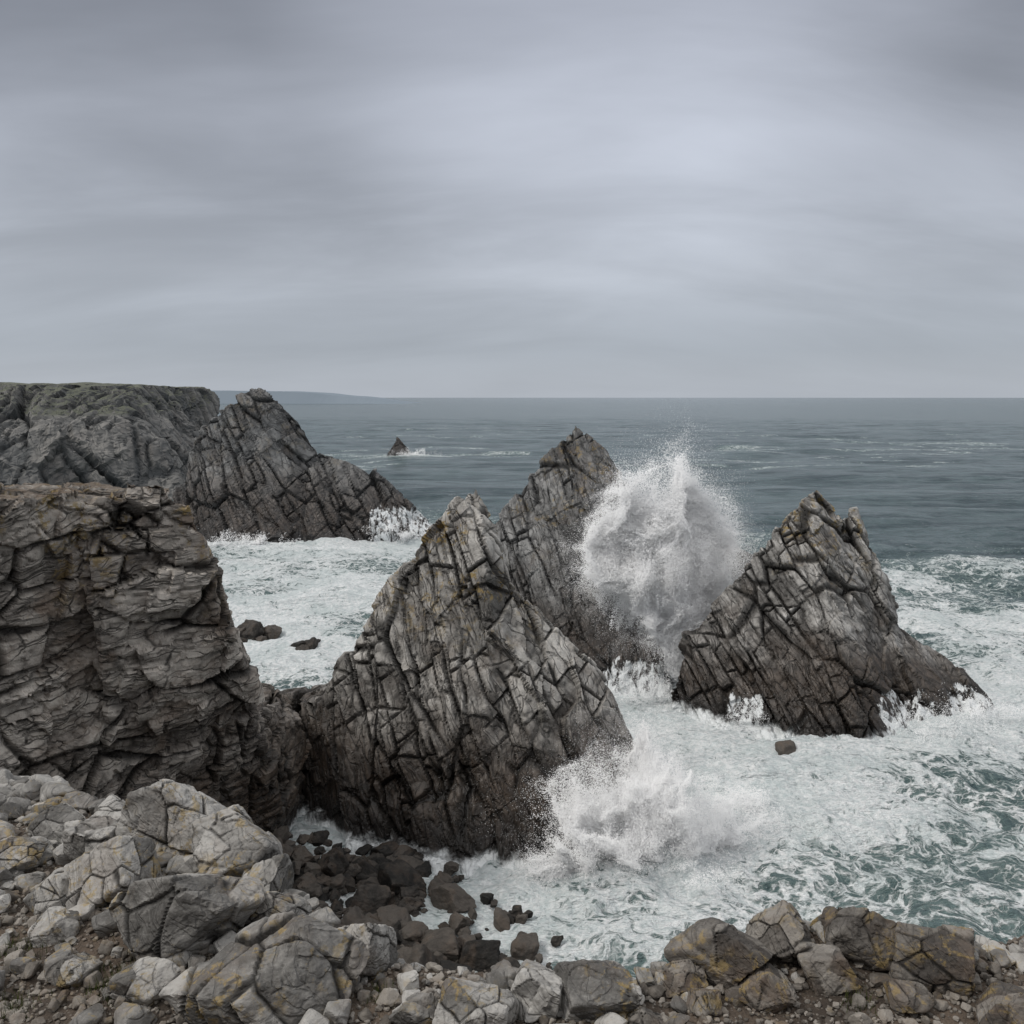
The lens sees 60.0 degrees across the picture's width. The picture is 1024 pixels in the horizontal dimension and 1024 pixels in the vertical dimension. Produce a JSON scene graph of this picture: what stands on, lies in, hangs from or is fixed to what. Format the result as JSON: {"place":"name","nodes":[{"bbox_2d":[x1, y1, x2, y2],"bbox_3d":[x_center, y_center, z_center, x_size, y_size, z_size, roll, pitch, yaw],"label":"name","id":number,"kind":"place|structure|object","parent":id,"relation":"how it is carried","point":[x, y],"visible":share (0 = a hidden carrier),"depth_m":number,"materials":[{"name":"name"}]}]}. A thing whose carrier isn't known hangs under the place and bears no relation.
{"place":"outdoors","nodes":[
{"label":"outdoors","id":0,"kind":"place"},
{"bbox_2d":[0,382,219,498],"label":"cliff","id":1,"kind":"structure","parent":0,"point":[123,435],"depth_m":255.69,"materials":[{"name":"grey stone"}]},
{"bbox_2d":[0,482,311,833],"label":"cliff","id":2,"kind":"structure","parent":0,"point":[126,668],"depth_m":47.21,"materials":[{"name":"grey stone"}]},
{"bbox_2d":[211,390,421,403],"bbox_3d":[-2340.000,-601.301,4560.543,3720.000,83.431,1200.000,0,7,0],"label":"headland","id":3,"kind":"structure","parent":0,"point":[280,397],"depth_m":4005.54,"materials":[{"name":"grey stone"}]},
{"bbox_2d":[0,933,878,1021],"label":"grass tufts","id":4,"kind":"object","parent":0,"point":[112,974],"visible":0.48,"depth_m":8.32,"materials":[{"name":"plant"}]},
{"bbox_2d":[0,801,1023,1023],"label":"ground","id":5,"kind":"structure","parent":0,"point":[371,1005],"depth_m":8.31,"materials":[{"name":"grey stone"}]},
{"bbox_2d":[0,836,47,871],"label":"boulder","id":6,"kind":"object","parent":5,"relation":"on","point":[23,854],"visible":0.88,"depth_m":10.51,"materials":[{"name":"grey stone"}]},
{"bbox_2d":[23,867,68,915],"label":"boulder","id":7,"kind":"object","parent":5,"relation":"on","point":[43,896],"visible":0.64,"depth_m":9.74,"materials":[{"name":"grey stone"}]},
{"bbox_2d":[27,906,82,947],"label":"boulder","id":8,"kind":"object","parent":5,"relation":"on","point":[52,925],"visible":0.91,"depth_m":9.12,"materials":[{"name":"grey stone"}]},
{"bbox_2d":[26,803,85,847],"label":"boulder","id":9,"kind":"object","parent":5,"relation":"on","point":[54,822],"visible":0.6,"depth_m":11.20,"materials":[{"name":"grey stone"}]},
{"bbox_2d":[47,952,102,988],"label":"boulder","id":10,"kind":"object","parent":5,"relation":"on","point":[74,970],"visible":0.94,"depth_m":8.46,"materials":[{"name":"grey stone"}]},
{"bbox_2d":[62,815,117,860],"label":"boulder","id":11,"kind":"object","parent":5,"relation":"on","point":[90,833],"visible":0.52,"depth_m":10.58,"materials":[{"name":"grey stone"}]},
{"bbox_2d":[92,794,125,821],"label":"boulder","id":12,"kind":"object","parent":5,"relation":"on","point":[111,805],"visible":0.33,"depth_m":11.60,"materials":[{"name":"grey stone"}]},
{"bbox_2d":[64,835,162,908],"bbox_3d":[-4.467,4.027,9.996,1.160,0.858,0.973,0,7,0],"label":"boulder","id":13,"kind":"object","parent":5,"relation":"on","point":[102,874],"visible":0.75,"depth_m":9.77,"materials":[{"name":"grey stone"}]},
{"bbox_2d":[106,956,180,1007],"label":"boulder","id":14,"kind":"object","parent":5,"relation":"on","point":[144,981],"visible":0.81,"depth_m":8.12,"materials":[{"name":"grey stone"}]},
{"bbox_2d":[115,779,226,855],"bbox_3d":[-4.090,3.878,10.930,1.340,1.225,1.005,0,7,0],"label":"boulder","id":15,"kind":"object","parent":5,"relation":"on","point":[163,814],"visible":0.65,"depth_m":10.66,"materials":[{"name":"grey stone"}]},
{"bbox_2d":[109,873,264,960],"bbox_3d":[-3.271,4.050,8.997,1.267,1.102,1.254,5,9,36],"label":"boulder","id":16,"kind":"object","parent":5,"relation":"on","point":[167,916],"visible":0.85,"depth_m":8.62,"materials":[{"name":"grey stone"}]},
{"bbox_2d":[191,808,282,876],"bbox_3d":[-3.136,3.913,10.101,1.054,0.972,0.979,0,7,0],"label":"boulder","id":17,"kind":"object","parent":5,"relation":"on","point":[229,842],"visible":0.63,"depth_m":9.90,"materials":[{"name":"grey stone"}]},
{"bbox_2d":[227,804,253,823],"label":"boulder","id":18,"kind":"object","parent":5,"relation":"on","point":[238,808],"visible":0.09,"depth_m":11.37,"materials":[{"name":"grey stone"}]},
{"bbox_2d":[159,911,369,1023],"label":"boulder","id":19,"kind":"object","parent":5,"relation":"on","point":[290,967],"visible":0.96,"depth_m":7.82,"materials":[{"name":"grey stone"}]},
{"bbox_2d":[241,854,293,892],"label":"boulder","id":20,"kind":"object","parent":5,"relation":"on","point":[275,873],"visible":0.47,"depth_m":9.72,"materials":[{"name":"grey stone"}]},
{"bbox_2d":[250,891,311,921],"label":"boulder","id":21,"kind":"object","parent":5,"relation":"on","point":[274,902],"visible":0.45,"depth_m":9.11,"materials":[{"name":"grey stone"}]},
{"bbox_2d":[339,922,397,976],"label":"boulder","id":22,"kind":"object","parent":5,"relation":"on","point":[379,941],"visible":0.61,"depth_m":8.48,"materials":[{"name":"grey stone"}]},
{"bbox_2d":[388,992,438,1023],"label":"boulder","id":23,"kind":"object","parent":5,"relation":"on","point":[416,1008],"visible":0.82,"depth_m":7.74,"materials":[{"name":"grey stone"}]},
{"bbox_2d":[432,977,518,1023],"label":"boulder","id":24,"kind":"object","parent":5,"relation":"on","point":[462,1001],"visible":1,"depth_m":7.71,"materials":[{"name":"grey stone"}]},
{"bbox_2d":[0,768,1023,1023],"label":"rubble stones","id":25,"kind":"object","parent":5,"relation":"on","point":[18,794],"visible":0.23,"depth_m":8.93,"materials":[{"name":"grey stone"}]},
{"bbox_2d":[0,775,1023,1023],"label":"pebbles","id":26,"kind":"object","parent":5,"relation":"on","point":[390,997],"visible":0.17,"depth_m":8.31,"materials":[{"name":"grey stone"}]},
{"bbox_2d":[510,959,562,1020],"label":"boulder","id":27,"kind":"object","parent":5,"relation":"on","point":[537,987],"visible":0.85,"depth_m":7.98,"materials":[{"name":"grey stone"}]},
{"bbox_2d":[553,959,642,1021],"bbox_3d":[0.752,4.439,8.163,0.752,0.631,0.671,-1,7,-9],"label":"boulder","id":28,"kind":"object","parent":5,"relation":"on","point":[592,989],"visible":0.79,"depth_m":7.94,"materials":[{"name":"grey stone"}]},
{"bbox_2d":[625,1007,664,1023],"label":"boulder","id":29,"kind":"object","parent":5,"relation":"on","point":[642,1015],"visible":0.95,"depth_m":7.82,"materials":[{"name":"grey stone"}]},
{"bbox_2d":[663,959,708,997],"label":"boulder","id":30,"kind":"object","parent":5,"relation":"on","point":[683,975],"visible":0.83,"depth_m":8.35,"materials":[{"name":"grey stone"}]},
{"bbox_2d":[686,988,722,1017],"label":"boulder","id":31,"kind":"object","parent":5,"relation":"on","point":[704,1001],"visible":0.89,"depth_m":8.06,"materials":[{"name":"grey stone"}]},
{"bbox_2d":[664,917,772,988],"bbox_3d":[2.034,4.325,8.713,1.001,0.635,0.702,3,8,22],"label":"boulder","id":32,"kind":"object","parent":5,"relation":"on","point":[725,954],"visible":0.88,"depth_m":8.49,"materials":[{"name":"grey stone"}]},
{"bbox_2d":[737,962,796,1013],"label":"boulder","id":33,"kind":"object","parent":5,"relation":"on","point":[768,987],"visible":0.95,"depth_m":8.20,"materials":[{"name":"grey stone"}]},
{"bbox_2d":[746,900,814,962],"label":"boulder","id":34,"kind":"object","parent":5,"relation":"on","point":[780,929],"visible":0.81,"depth_m":8.81,"materials":[{"name":"grey stone"}]},
{"bbox_2d":[797,942,861,996],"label":"boulder","id":35,"kind":"object","parent":5,"relation":"on","point":[827,969],"visible":0.97,"depth_m":8.39,"materials":[{"name":"grey stone"}]},
{"bbox_2d":[821,906,896,972],"bbox_3d":[3.558,4.255,8.852,0.880,0.697,0.603,2,8,14],"label":"boulder","id":36,"kind":"object","parent":5,"relation":"on","point":[865,936],"visible":0.75,"depth_m":8.67,"materials":[{"name":"grey stone"}]},
{"bbox_2d":[882,978,933,1013],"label":"boulder","id":37,"kind":"object","parent":5,"relation":"on","point":[909,997],"visible":1,"depth_m":8.15,"materials":[{"name":"grey stone"}]},
{"bbox_2d":[888,921,975,998],"bbox_3d":[4.083,4.363,8.672,0.844,0.596,0.701,2,8,14],"label":"boulder","id":38,"kind":"object","parent":5,"relation":"on","point":[941,959],"visible":0.85,"depth_m":8.45,"materials":[{"name":"grey stone"}]},
{"bbox_2d":[975,980,1023,1023],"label":"boulder","id":39,"kind":"object","parent":5,"relation":"on","point":[1000,1002],"visible":1,"depth_m":7.88,"materials":[{"name":"grey stone"}]},
{"bbox_2d":[0,0,1023,397],"label":"sky","id":40,"kind":"structure","parent":0,"point":[372,198],"materials":[{"name":"grey"}]},
{"bbox_2d":[172,398,1023,978],"bbox_3d":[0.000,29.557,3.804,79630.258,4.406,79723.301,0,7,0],"label":"sea","id":41,"kind":"structure","parent":0,"point":[904,828],"depth_m":120.37,"materials":[{"name":"liquid"}]},
{"bbox_2d":[172,388,430,542],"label":"sea stack rock","id":42,"kind":"object","parent":41,"relation":"in","point":[256,462],"visible":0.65,"depth_m":183.31,"materials":[{"name":"grey stone"}]},
{"bbox_2d":[290,856,330,900],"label":"shore bed","id":43,"kind":"object","parent":41,"relation":"in","point":[324,897],"visible":0.01,"depth_m":53.11,"materials":[{"name":"black stone"}]},
{"bbox_2d":[387,437,409,455],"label":"islet rock","id":44,"kind":"object","parent":41,"relation":"in","point":[398,445],"visible":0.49,"depth_m":445.27,"materials":[{"name":"grey stone"}]},
{"bbox_2d":[281,489,638,875],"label":"sea stack rock","id":45,"kind":"object","parent":41,"relation":"in","point":[458,664],"visible":0.76,"depth_m":61.88,"materials":[{"name":"grey stone"}]},
{"bbox_2d":[237,549,752,649],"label":"skerry rocks","id":46,"kind":"object","parent":41,"relation":"in","point":[253,630],"visible":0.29,"depth_m":109.99,"materials":[{"name":"grey stone"}]},
{"bbox_2d":[273,740,795,971],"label":"shore boulders","id":47,"kind":"object","parent":41,"relation":"in","point":[386,878],"visible":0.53,"depth_m":52.12,"materials":[{"name":"grey stone"}]},
{"bbox_2d":[495,426,673,697],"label":"sea stack rock","id":48,"kind":"object","parent":41,"relation":"in","point":[530,523],"visible":0.4,"depth_m":97.33,"materials":[{"name":"grey stone"}]},
{"bbox_2d":[198,447,1023,748],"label":"shore spray","id":49,"kind":"object","parent":41,"relation":"on","point":[259,541],"visible":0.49,"depth_m":82.92,"materials":[{"name":"white liquid"}]},
{"bbox_2d":[441,686,822,899],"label":"wave spray","id":50,"kind":"object","parent":41,"relation":"on","point":[639,811],"visible":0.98,"depth_m":57.05,"materials":[{"name":"white liquid"}]},
{"bbox_2d":[537,392,775,683],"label":"wave spray","id":51,"kind":"object","parent":41,"relation":"on","point":[660,563],"visible":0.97,"depth_m":89.90,"materials":[{"name":"white liquid"}]},
{"bbox_2d":[671,490,997,740],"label":"sea stack rock","id":52,"kind":"object","parent":41,"relation":"in","point":[799,631],"visible":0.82,"depth_m":83.78,"materials":[{"name":"grey stone"}]}
]}

